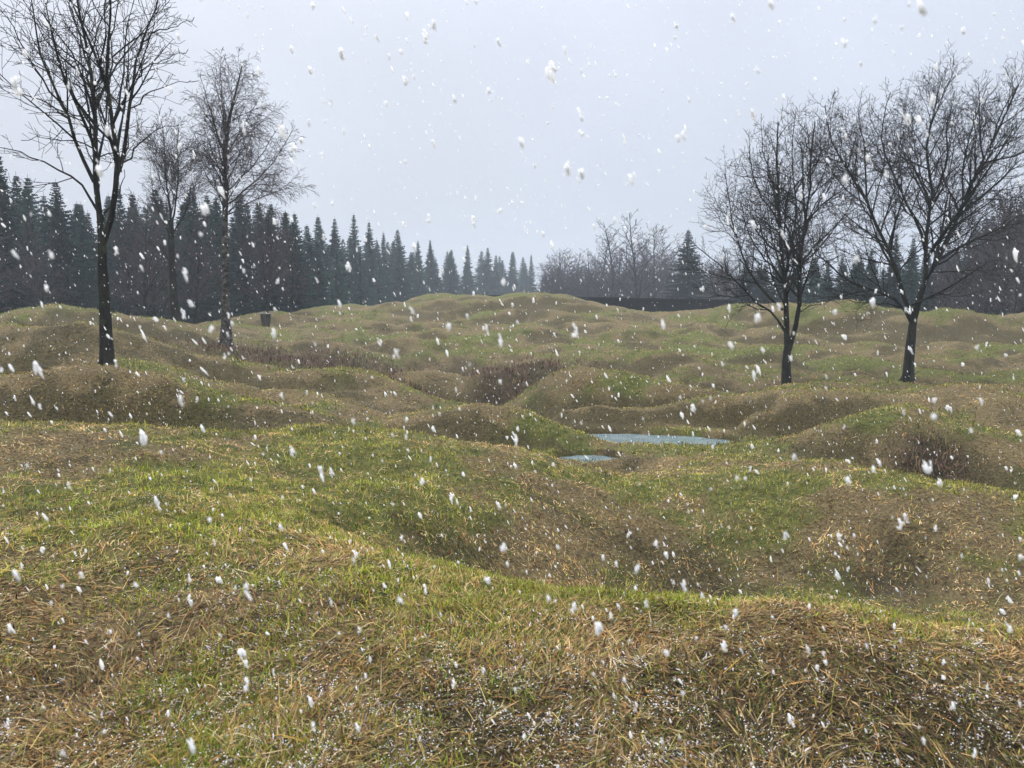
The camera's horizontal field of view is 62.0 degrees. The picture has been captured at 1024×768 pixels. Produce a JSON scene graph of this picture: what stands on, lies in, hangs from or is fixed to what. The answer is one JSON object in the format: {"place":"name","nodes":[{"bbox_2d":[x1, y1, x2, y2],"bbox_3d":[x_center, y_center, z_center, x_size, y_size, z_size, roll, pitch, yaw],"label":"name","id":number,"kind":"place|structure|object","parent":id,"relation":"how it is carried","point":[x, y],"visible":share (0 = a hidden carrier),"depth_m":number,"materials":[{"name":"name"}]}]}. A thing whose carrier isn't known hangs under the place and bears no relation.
{"place":"outdoors","nodes":[
{"label":"outdoors","id":0,"kind":"place"},
{"bbox_2d":[0,292,1023,767],"bbox_3d":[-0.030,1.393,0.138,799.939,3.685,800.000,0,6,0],"label":"ground","id":1,"kind":"structure","parent":0,"point":[614,418],"depth_m":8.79,"materials":[{"name":"green plant"}]},
{"bbox_2d":[0,208,19,311],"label":"bare tree","id":2,"kind":"object","parent":1,"relation":"on","point":[4,264],"visible":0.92,"depth_m":46.39,"materials":[{"name":"grey plant"}]},
{"bbox_2d":[0,157,35,312],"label":"spruce tree","id":3,"kind":"object","parent":1,"relation":"on","point":[5,211],"visible":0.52,"depth_m":49.34,"materials":[{"name":"green plant"}]},
{"bbox_2d":[9,171,34,249],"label":"spruce tree","id":4,"kind":"object","parent":1,"relation":"on","point":[14,183],"visible":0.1,"depth_m":57.47,"materials":[{"name":"green plant"}]},
{"bbox_2d":[10,188,52,308],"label":"spruce tree","id":5,"kind":"object","parent":1,"relation":"on","point":[22,213],"visible":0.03,"depth_m":53.77,"materials":[{"name":"green plant"}]},
{"bbox_2d":[20,174,43,223],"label":"spruce tree","id":6,"kind":"object","parent":1,"relation":"on","point":[31,191],"visible":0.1,"depth_m":61.76,"materials":[{"name":"green plant"}]},
{"bbox_2d":[20,188,45,303],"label":"spruce tree","id":7,"kind":"object","parent":1,"relation":"on","point":[28,206],"visible":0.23,"depth_m":51.25,"materials":[{"name":"green plant"}]},
{"bbox_2d":[0,207,74,306],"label":"bare tree","id":8,"kind":"object","parent":1,"relation":"on","point":[41,295],"visible":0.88,"depth_m":46.34,"materials":[{"name":"grey plant"}]},
{"bbox_2d":[35,193,50,277],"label":"spruce tree","id":9,"kind":"object","parent":1,"relation":"on","point":[43,202],"visible":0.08,"depth_m":58.14,"materials":[{"name":"green plant"}]},
{"bbox_2d":[23,178,98,308],"bbox_3d":[-27.360,-7.274,51.550,5.254,10.130,5.477,3,7,31],"label":"spruce tree","id":10,"kind":"object","parent":1,"relation":"on","point":[61,247],"visible":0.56,"depth_m":51.22,"materials":[{"name":"green plant"}]},
{"bbox_2d":[66,204,94,267],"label":"spruce tree","id":11,"kind":"object","parent":1,"relation":"on","point":[75,216],"visible":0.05,"depth_m":58.87,"materials":[{"name":"green plant"}]},
{"bbox_2d":[66,207,98,309],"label":"spruce tree","id":12,"kind":"object","parent":1,"relation":"on","point":[85,249],"visible":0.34,"depth_m":53.32,"materials":[{"name":"green plant"}]},
{"bbox_2d":[74,209,111,307],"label":"spruce tree","id":13,"kind":"object","parent":1,"relation":"on","point":[92,235],"visible":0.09,"depth_m":55.38,"materials":[{"name":"green plant"}]},
{"bbox_2d":[0,0,199,365],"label":"bare tree","id":14,"kind":"object","parent":1,"relation":"on","point":[107,356],"visible":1,"depth_m":14.70,"materials":[{"name":"black plant"}]},
{"bbox_2d":[96,199,118,309],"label":"spruce tree","id":15,"kind":"object","parent":1,"relation":"on","point":[108,248],"visible":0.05,"depth_m":55.76,"materials":[{"name":"green plant"}]},
{"bbox_2d":[107,189,142,316],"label":"spruce tree","id":16,"kind":"object","parent":1,"relation":"on","point":[116,305],"visible":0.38,"depth_m":54.28,"materials":[{"name":"green plant"}]},
{"bbox_2d":[110,209,162,315],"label":"spruce tree","id":17,"kind":"object","parent":1,"relation":"on","point":[131,231],"visible":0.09,"depth_m":56.18,"materials":[{"name":"green plant"}]},
{"bbox_2d":[92,187,189,316],"bbox_3d":[-19.381,-6.415,44.850,4.770,7.606,4.069,-5,7,-40],"label":"bare tree","id":18,"kind":"object","parent":1,"relation":"on","point":[140,248],"visible":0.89,"depth_m":44.32,"materials":[{"name":"grey plant"}]},
{"bbox_2d":[132,207,169,317],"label":"spruce tree","id":19,"kind":"object","parent":1,"relation":"on","point":[143,210],"visible":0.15,"depth_m":56.14,"materials":[{"name":"green plant"}]},
{"bbox_2d":[126,212,180,317],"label":"bare tree","id":20,"kind":"object","parent":1,"relation":"on","point":[155,310],"visible":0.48,"depth_m":46.58,"materials":[{"name":"grey plant"}]},
{"bbox_2d":[132,200,202,323],"bbox_3d":[-23.485,-7.649,57.205,5.627,9.672,5.865,0,6,-2],"label":"spruce tree","id":21,"kind":"object","parent":1,"relation":"on","point":[175,242],"visible":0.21,"depth_m":56.73,"materials":[{"name":"green plant"}]},
{"bbox_2d":[121,104,221,321],"bbox_3d":[-12.025,-6.051,30.450,3.066,8.149,2.744,5,7,41],"label":"bare tree","id":22,"kind":"object","parent":1,"relation":"on","point":[173,292],"visible":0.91,"depth_m":30.44,"materials":[{"name":"brown plant"}]},
{"bbox_2d":[165,218,217,323],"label":"spruce tree","id":23,"kind":"object","parent":1,"relation":"on","point":[179,293],"visible":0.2,"depth_m":57.26,"materials":[{"name":"green plant"}]},
{"bbox_2d":[162,185,233,323],"bbox_3d":[-21.392,-8.292,57.473,4.330,10.533,4.513,2,6,20],"label":"spruce tree","id":24,"kind":"object","parent":1,"relation":"on","point":[204,310],"visible":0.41,"depth_m":57.08,"materials":[{"name":"green plant"}]},
{"bbox_2d":[166,203,231,323],"bbox_3d":[-16.548,-6.194,44.723,3.345,6.627,3.261,2,6,21],"label":"bare tree","id":25,"kind":"object","parent":1,"relation":"on","point":[197,295],"visible":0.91,"depth_m":44.50,"materials":[{"name":"grey plant"}]},
{"bbox_2d":[193,199,247,322],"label":"spruce tree","id":26,"kind":"object","parent":1,"relation":"on","point":[215,217],"visible":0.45,"depth_m":58.04,"materials":[{"name":"green plant"}]},
{"bbox_2d":[228,217,237,269],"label":"spruce tree","id":27,"kind":"object","parent":1,"relation":"on","point":[231,230],"visible":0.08,"depth_m":62.32,"materials":[{"name":"green plant"}]},
{"bbox_2d":[229,195,258,312],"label":"spruce tree","id":28,"kind":"object","parent":1,"relation":"on","point":[240,220],"visible":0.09,"depth_m":61.03,"materials":[{"name":"green plant"}]},
{"bbox_2d":[229,218,262,316],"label":"spruce tree","id":29,"kind":"object","parent":1,"relation":"on","point":[240,310],"visible":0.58,"depth_m":58.68,"materials":[{"name":"green plant"}]},
{"bbox_2d":[175,43,319,347],"bbox_3d":[-8.240,-5.549,26.374,4.215,9.445,3.837,0,6,0],"label":"birch tree","id":30,"kind":"object","parent":1,"relation":"on","point":[225,131],"visible":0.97,"depth_m":26.31,"materials":[{"name":"grey plant"}]},
{"bbox_2d":[231,202,287,307],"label":"spruce tree","id":31,"kind":"object","parent":1,"relation":"on","point":[260,223],"visible":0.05,"depth_m":62.81,"materials":[{"name":"green plant"}]},
{"bbox_2d":[229,201,299,312],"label":"bare tree","id":32,"kind":"object","parent":1,"relation":"on","point":[266,260],"visible":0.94,"depth_m":44.46,"materials":[{"name":"grey plant"}]},
{"bbox_2d":[244,215,291,313],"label":"spruce tree","id":33,"kind":"object","parent":1,"relation":"on","point":[274,301],"visible":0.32,"depth_m":54.53,"materials":[{"name":"green plant"}]},
{"bbox_2d":[273,225,310,311],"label":"bare tree","id":34,"kind":"object","parent":1,"relation":"on","point":[293,273],"visible":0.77,"depth_m":46.59,"materials":[{"name":"grey plant"}]},
{"bbox_2d":[278,216,316,311],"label":"spruce tree","id":35,"kind":"object","parent":1,"relation":"on","point":[299,272],"visible":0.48,"depth_m":62.22,"materials":[{"name":"green plant"}]},
{"bbox_2d":[272,210,323,311],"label":"spruce tree","id":36,"kind":"object","parent":1,"relation":"on","point":[283,256],"visible":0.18,"depth_m":62.65,"materials":[{"name":"green plant"}]},
{"bbox_2d":[301,237,331,303],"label":"spruce tree","id":37,"kind":"object","parent":1,"relation":"on","point":[309,251],"visible":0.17,"depth_m":72.92,"materials":[{"name":"green plant"}]},
{"bbox_2d":[305,242,332,306],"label":"spruce tree","id":38,"kind":"object","parent":1,"relation":"on","point":[320,295],"visible":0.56,"depth_m":72.27,"materials":[{"name":"green plant"}]},
{"bbox_2d":[302,226,337,305],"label":"spruce tree","id":39,"kind":"object","parent":1,"relation":"on","point":[307,235],"visible":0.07,"depth_m":75.88,"materials":[{"name":"green plant"}]},
{"bbox_2d":[314,224,333,303],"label":"spruce tree","id":40,"kind":"object","parent":1,"relation":"on","point":[324,246],"visible":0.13,"depth_m":83.90,"materials":[{"name":"green plant"}]},
{"bbox_2d":[325,242,352,304],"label":"spruce tree","id":41,"kind":"object","parent":1,"relation":"on","point":[337,292],"visible":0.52,"depth_m":81.41,"materials":[{"name":"green plant"}]},
{"bbox_2d":[326,229,353,303],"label":"spruce tree","id":42,"kind":"object","parent":1,"relation":"on","point":[334,239],"visible":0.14,"depth_m":84.80,"materials":[{"name":"green plant"}]},
{"bbox_2d":[329,216,353,301],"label":"spruce tree","id":43,"kind":"object","parent":1,"relation":"on","point":[339,241],"visible":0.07,"depth_m":91.39,"materials":[{"name":"green plant"}]},
{"bbox_2d":[344,215,365,273],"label":"spruce tree","id":44,"kind":"object","parent":1,"relation":"on","point":[354,233],"visible":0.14,"depth_m":97.67,"materials":[{"name":"green plant"}]},
{"bbox_2d":[345,242,375,305],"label":"spruce tree","id":45,"kind":"object","parent":1,"relation":"on","point":[353,263],"visible":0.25,"depth_m":95.53,"materials":[{"name":"green plant"}]},
{"bbox_2d":[350,249,374,305],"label":"spruce tree","id":46,"kind":"object","parent":1,"relation":"on","point":[360,287],"visible":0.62,"depth_m":93.12,"materials":[{"name":"green plant"}]},
{"bbox_2d":[362,223,389,302],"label":"spruce tree","id":47,"kind":"object","parent":1,"relation":"on","point":[368,253],"visible":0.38,"depth_m":106.01,"materials":[{"name":"green plant"}]},
{"bbox_2d":[369,252,392,303],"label":"spruce tree","id":48,"kind":"object","parent":1,"relation":"on","point":[380,288],"visible":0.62,"depth_m":102.93,"materials":[{"name":"green plant"}]},
{"bbox_2d":[380,233,393,301],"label":"spruce tree","id":49,"kind":"object","parent":1,"relation":"on","point":[383,247],"visible":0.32,"depth_m":114.43,"materials":[{"name":"green plant"}]},
{"bbox_2d":[386,245,417,301],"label":"spruce tree","id":50,"kind":"object","parent":1,"relation":"on","point":[399,275],"visible":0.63,"depth_m":113.98,"materials":[{"name":"green plant"}]},
{"bbox_2d":[385,228,420,297],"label":"spruce tree","id":51,"kind":"object","parent":1,"relation":"on","point":[396,240],"visible":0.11,"depth_m":117.73,"materials":[{"name":"green plant"}]},
{"bbox_2d":[408,250,428,296],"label":"spruce tree","id":52,"kind":"object","parent":1,"relation":"on","point":[420,285],"visible":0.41,"depth_m":124.52,"materials":[{"name":"green plant"}]},
{"bbox_2d":[424,240,433,293],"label":"spruce tree","id":53,"kind":"object","parent":1,"relation":"on","point":[429,272],"visible":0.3,"depth_m":136.75,"materials":[{"name":"green plant"}]},
{"bbox_2d":[427,261,443,293],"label":"spruce tree","id":54,"kind":"object","parent":1,"relation":"on","point":[435,286],"visible":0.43,"depth_m":135.31,"materials":[{"name":"green plant"}]},
{"bbox_2d":[440,252,462,294],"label":"spruce tree","id":55,"kind":"object","parent":1,"relation":"on","point":[452,280],"visible":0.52,"depth_m":144.53,"materials":[{"name":"green plant"}]},
{"bbox_2d":[459,265,475,294],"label":"spruce tree","id":56,"kind":"object","parent":1,"relation":"on","point":[466,282],"visible":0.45,"depth_m":154.96,"materials":[{"name":"green plant"}]},
{"bbox_2d":[460,243,476,291],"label":"spruce tree","id":57,"kind":"object","parent":1,"relation":"on","point":[467,261],"visible":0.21,"depth_m":158.47,"materials":[{"name":"green plant"}]},
{"bbox_2d":[473,250,484,293],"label":"spruce tree","id":58,"kind":"object","parent":1,"relation":"on","point":[479,271],"visible":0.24,"depth_m":181.42,"materials":[{"name":"green plant"}]},
{"bbox_2d":[475,248,499,294],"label":"spruce tree","id":59,"kind":"object","parent":1,"relation":"on","point":[487,280],"visible":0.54,"depth_m":170.36,"materials":[{"name":"green plant"}]},
{"bbox_2d":[489,256,505,294],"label":"spruce tree","id":60,"kind":"object","parent":1,"relation":"on","point":[498,282],"visible":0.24,"depth_m":174.91,"materials":[{"name":"green plant"}]},
{"bbox_2d":[0,351,1023,767],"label":"snow dusting","id":61,"kind":"object","parent":1,"relation":"on","point":[498,673],"visible":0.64,"depth_m":3.37,"materials":[{"name":"white snow"}]},
{"bbox_2d":[504,252,519,293],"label":"spruce tree","id":62,"kind":"object","parent":1,"relation":"on","point":[512,281],"visible":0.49,"depth_m":187.29,"materials":[{"name":"green plant"}]},
{"bbox_2d":[517,263,533,292],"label":"spruce tree","id":63,"kind":"object","parent":1,"relation":"on","point":[525,278],"visible":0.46,"depth_m":195.77,"materials":[{"name":"green plant"}]},
{"bbox_2d":[531,266,575,293],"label":"thicket tree","id":64,"kind":"object","parent":1,"relation":"on","point":[551,286],"visible":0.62,"depth_m":118.01,"materials":[{"name":"grey plant"}]},
{"bbox_2d":[538,253,576,294],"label":"bare tree","id":65,"kind":"object","parent":1,"relation":"on","point":[559,273],"visible":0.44,"depth_m":119.67,"materials":[{"name":"grey plant"}]},
{"bbox_2d":[531,248,589,292],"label":"thicket tree","id":66,"kind":"object","parent":1,"relation":"on","point":[550,265],"visible":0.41,"depth_m":121.08,"materials":[{"name":"grey plant"}]},
{"bbox_2d":[153,332,988,484],"bbox_3d":[0.271,-0.050,22.081,23.960,2.272,11.392,5,7,41],"label":"heather scrub","id":67,"kind":"object","parent":1,"relation":"on","point":[278,358],"visible":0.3,"depth_m":24.72,"materials":[{"name":"brown plant"}]},
{"bbox_2d":[558,250,586,296],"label":"bare tree","id":68,"kind":"object","parent":1,"relation":"on","point":[577,273],"visible":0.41,"depth_m":117.88,"materials":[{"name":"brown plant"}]},
{"bbox_2d":[556,265,592,296],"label":"bare tree","id":69,"kind":"object","parent":1,"relation":"on","point":[569,280],"visible":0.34,"depth_m":117.99,"materials":[{"name":"grey plant"}]},
{"bbox_2d":[562,249,608,296],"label":"bare tree","id":70,"kind":"object","parent":1,"relation":"on","point":[588,289],"visible":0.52,"depth_m":110.74,"materials":[{"name":"grey plant"}]},
{"bbox_2d":[567,228,620,296],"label":"bare tree","id":71,"kind":"object","parent":1,"relation":"on","point":[591,255],"visible":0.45,"depth_m":112.19,"materials":[{"name":"grey wood"}]},
{"bbox_2d":[583,217,637,297],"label":"bare tree","id":72,"kind":"object","parent":1,"relation":"on","point":[612,274],"visible":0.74,"depth_m":106.51,"materials":[{"name":"grey plant"}]},
{"bbox_2d":[487,295,736,311],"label":"dark wall","id":73,"kind":"structure","parent":1,"relation":"on","point":[660,304],"depth_m":61.73,"materials":[{"name":"concrete"}]},
{"bbox_2d":[589,250,637,297],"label":"bare tree","id":74,"kind":"object","parent":1,"relation":"on","point":[625,295],"visible":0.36,"depth_m":110.63,"materials":[{"name":"grey plant"}]},
{"bbox_2d":[607,210,671,297],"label":"bare tree","id":75,"kind":"object","parent":1,"relation":"on","point":[634,281],"visible":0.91,"depth_m":101.33,"materials":[{"name":"grey plant"}]},
{"bbox_2d":[623,223,684,299],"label":"bare tree","id":76,"kind":"object","parent":1,"relation":"on","point":[655,268],"visible":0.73,"depth_m":103.47,"materials":[{"name":"grey plant"}]},
{"bbox_2d":[641,248,698,298],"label":"bare tree","id":77,"kind":"object","parent":1,"relation":"on","point":[661,291],"visible":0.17,"depth_m":109.67,"materials":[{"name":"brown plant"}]},
{"bbox_2d":[663,230,715,300],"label":"spruce tree","id":78,"kind":"object","parent":1,"relation":"on","point":[686,289],"visible":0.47,"depth_m":86.97,"materials":[{"name":"green plant"}]},
{"bbox_2d":[700,262,740,299],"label":"bare tree","id":79,"kind":"object","parent":1,"relation":"on","point":[721,294],"visible":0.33,"depth_m":104.15,"materials":[{"name":"grey plant"}]},
{"bbox_2d":[733,269,757,303],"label":"spruce tree","id":80,"kind":"object","parent":1,"relation":"on","point":[746,298],"visible":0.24,"depth_m":69.48,"materials":[{"name":"green plant"}]},
{"bbox_2d":[752,264,776,303],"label":"spruce tree","id":81,"kind":"object","parent":1,"relation":"on","point":[761,298],"visible":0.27,"depth_m":69.44,"materials":[{"name":"green plant"}]},
{"bbox_2d":[673,95,867,384],"bbox_3d":[6.687,-3.625,22.031,4.327,7.889,4.766,5,8,42],"label":"bare tree","id":82,"kind":"object","parent":1,"relation":"on","point":[793,252],"visible":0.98,"depth_m":21.95,"materials":[{"name":"black plant"}]},
{"bbox_2d":[767,264,792,302],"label":"spruce tree","id":83,"kind":"object","parent":1,"relation":"on","point":[777,297],"visible":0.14,"depth_m":69.40,"materials":[{"name":"green plant"}]},
{"bbox_2d":[805,273,824,303],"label":"spruce tree","id":84,"kind":"object","parent":1,"relation":"on","point":[817,291],"visible":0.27,"depth_m":67.50,"materials":[{"name":"green plant"}]},
{"bbox_2d":[802,257,828,303],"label":"spruce tree","id":85,"kind":"object","parent":1,"relation":"on","point":[807,287],"visible":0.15,"depth_m":69.41,"materials":[{"name":"green plant"}]},
{"bbox_2d":[843,249,873,301],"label":"spruce tree","id":86,"kind":"object","parent":1,"relation":"on","point":[859,281],"visible":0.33,"depth_m":61.39,"materials":[{"name":"green plant"}]},
{"bbox_2d":[861,249,881,304],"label":"spruce tree","id":87,"kind":"object","parent":1,"relation":"on","point":[877,300],"visible":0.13,"depth_m":61.41,"materials":[{"name":"green plant"}]},
{"bbox_2d":[877,236,910,308],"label":"spruce tree","id":88,"kind":"object","parent":1,"relation":"on","point":[893,291],"visible":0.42,"depth_m":59.44,"materials":[{"name":"green plant"}]},
{"bbox_2d":[781,40,1023,382],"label":"bare tree","id":89,"kind":"object","parent":1,"relation":"on","point":[968,202],"visible":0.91,"depth_m":23.44,"materials":[{"name":"black plant"}]},
{"bbox_2d":[900,239,930,311],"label":"spruce tree","id":90,"kind":"object","parent":1,"relation":"on","point":[912,278],"visible":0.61,"depth_m":59.38,"materials":[{"name":"green plant"}]},
{"bbox_2d":[920,258,937,311],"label":"spruce tree","id":91,"kind":"object","parent":1,"relation":"on","point":[927,306],"visible":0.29,"depth_m":59.50,"materials":[{"name":"green plant"}]},
{"bbox_2d":[920,248,973,309],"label":"bare tree","id":92,"kind":"object","parent":1,"relation":"on","point":[941,277],"visible":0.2,"depth_m":59.40,"materials":[{"name":"grey plant"}]},
{"bbox_2d":[925,236,976,308],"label":"bare tree","id":93,"kind":"object","parent":1,"relation":"on","point":[943,301],"visible":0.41,"depth_m":55.74,"materials":[{"name":"grey plant"}]},
{"bbox_2d":[929,218,1007,312],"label":"bare tree","id":94,"kind":"object","parent":1,"relation":"on","point":[954,260],"visible":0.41,"depth_m":53.47,"materials":[{"name":"grey plant"}]},
{"bbox_2d":[960,232,995,314],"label":"spruce tree","id":95,"kind":"object","parent":1,"relation":"on","point":[971,253],"visible":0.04,"depth_m":69.06,"materials":[{"name":"green plant"}]},
{"bbox_2d":[948,209,1014,314],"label":"bare tree","id":96,"kind":"object","parent":1,"relation":"on","point":[985,309],"visible":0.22,"depth_m":51.81,"materials":[{"name":"grey plant"}]},
{"bbox_2d":[946,181,1023,315],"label":"bare tree","id":97,"kind":"object","parent":1,"relation":"on","point":[1005,286],"visible":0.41,"depth_m":49.57,"materials":[{"name":"grey plant"}]},
{"bbox_2d":[971,185,1023,313],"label":"bare tree","id":98,"kind":"object","parent":1,"relation":"on","point":[1013,305],"visible":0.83,"depth_m":46.87,"materials":[{"name":"grey plant"}]},
{"bbox_2d":[976,207,1023,305],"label":"bare tree","id":99,"kind":"object","parent":1,"relation":"on","point":[1020,270],"visible":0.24,"depth_m":50.01,"materials":[{"name":"grey plant"}]},
{"bbox_2d":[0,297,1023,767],"bbox_3d":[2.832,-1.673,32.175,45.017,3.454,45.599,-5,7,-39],"label":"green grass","id":100,"kind":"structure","parent":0,"point":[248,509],"depth_m":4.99,"materials":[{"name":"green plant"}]},
{"bbox_2d":[0,0,1023,767],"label":"falling snow","id":101,"kind":"structure","parent":0,"point":[550,72],"depth_m":2.28,"materials":[{"name":"white snow"}]},
{"bbox_2d":[0,0,1023,292],"label":"sky","id":102,"kind":"structure","parent":0,"point":[638,29],"materials":[{"name":"white"}]},
{"bbox_2d":[560,434,729,461],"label":"pond water","id":103,"kind":"structure","parent":0,"point":[654,439],"depth_m":14.70,"materials":[{"name":"grey liquid"}]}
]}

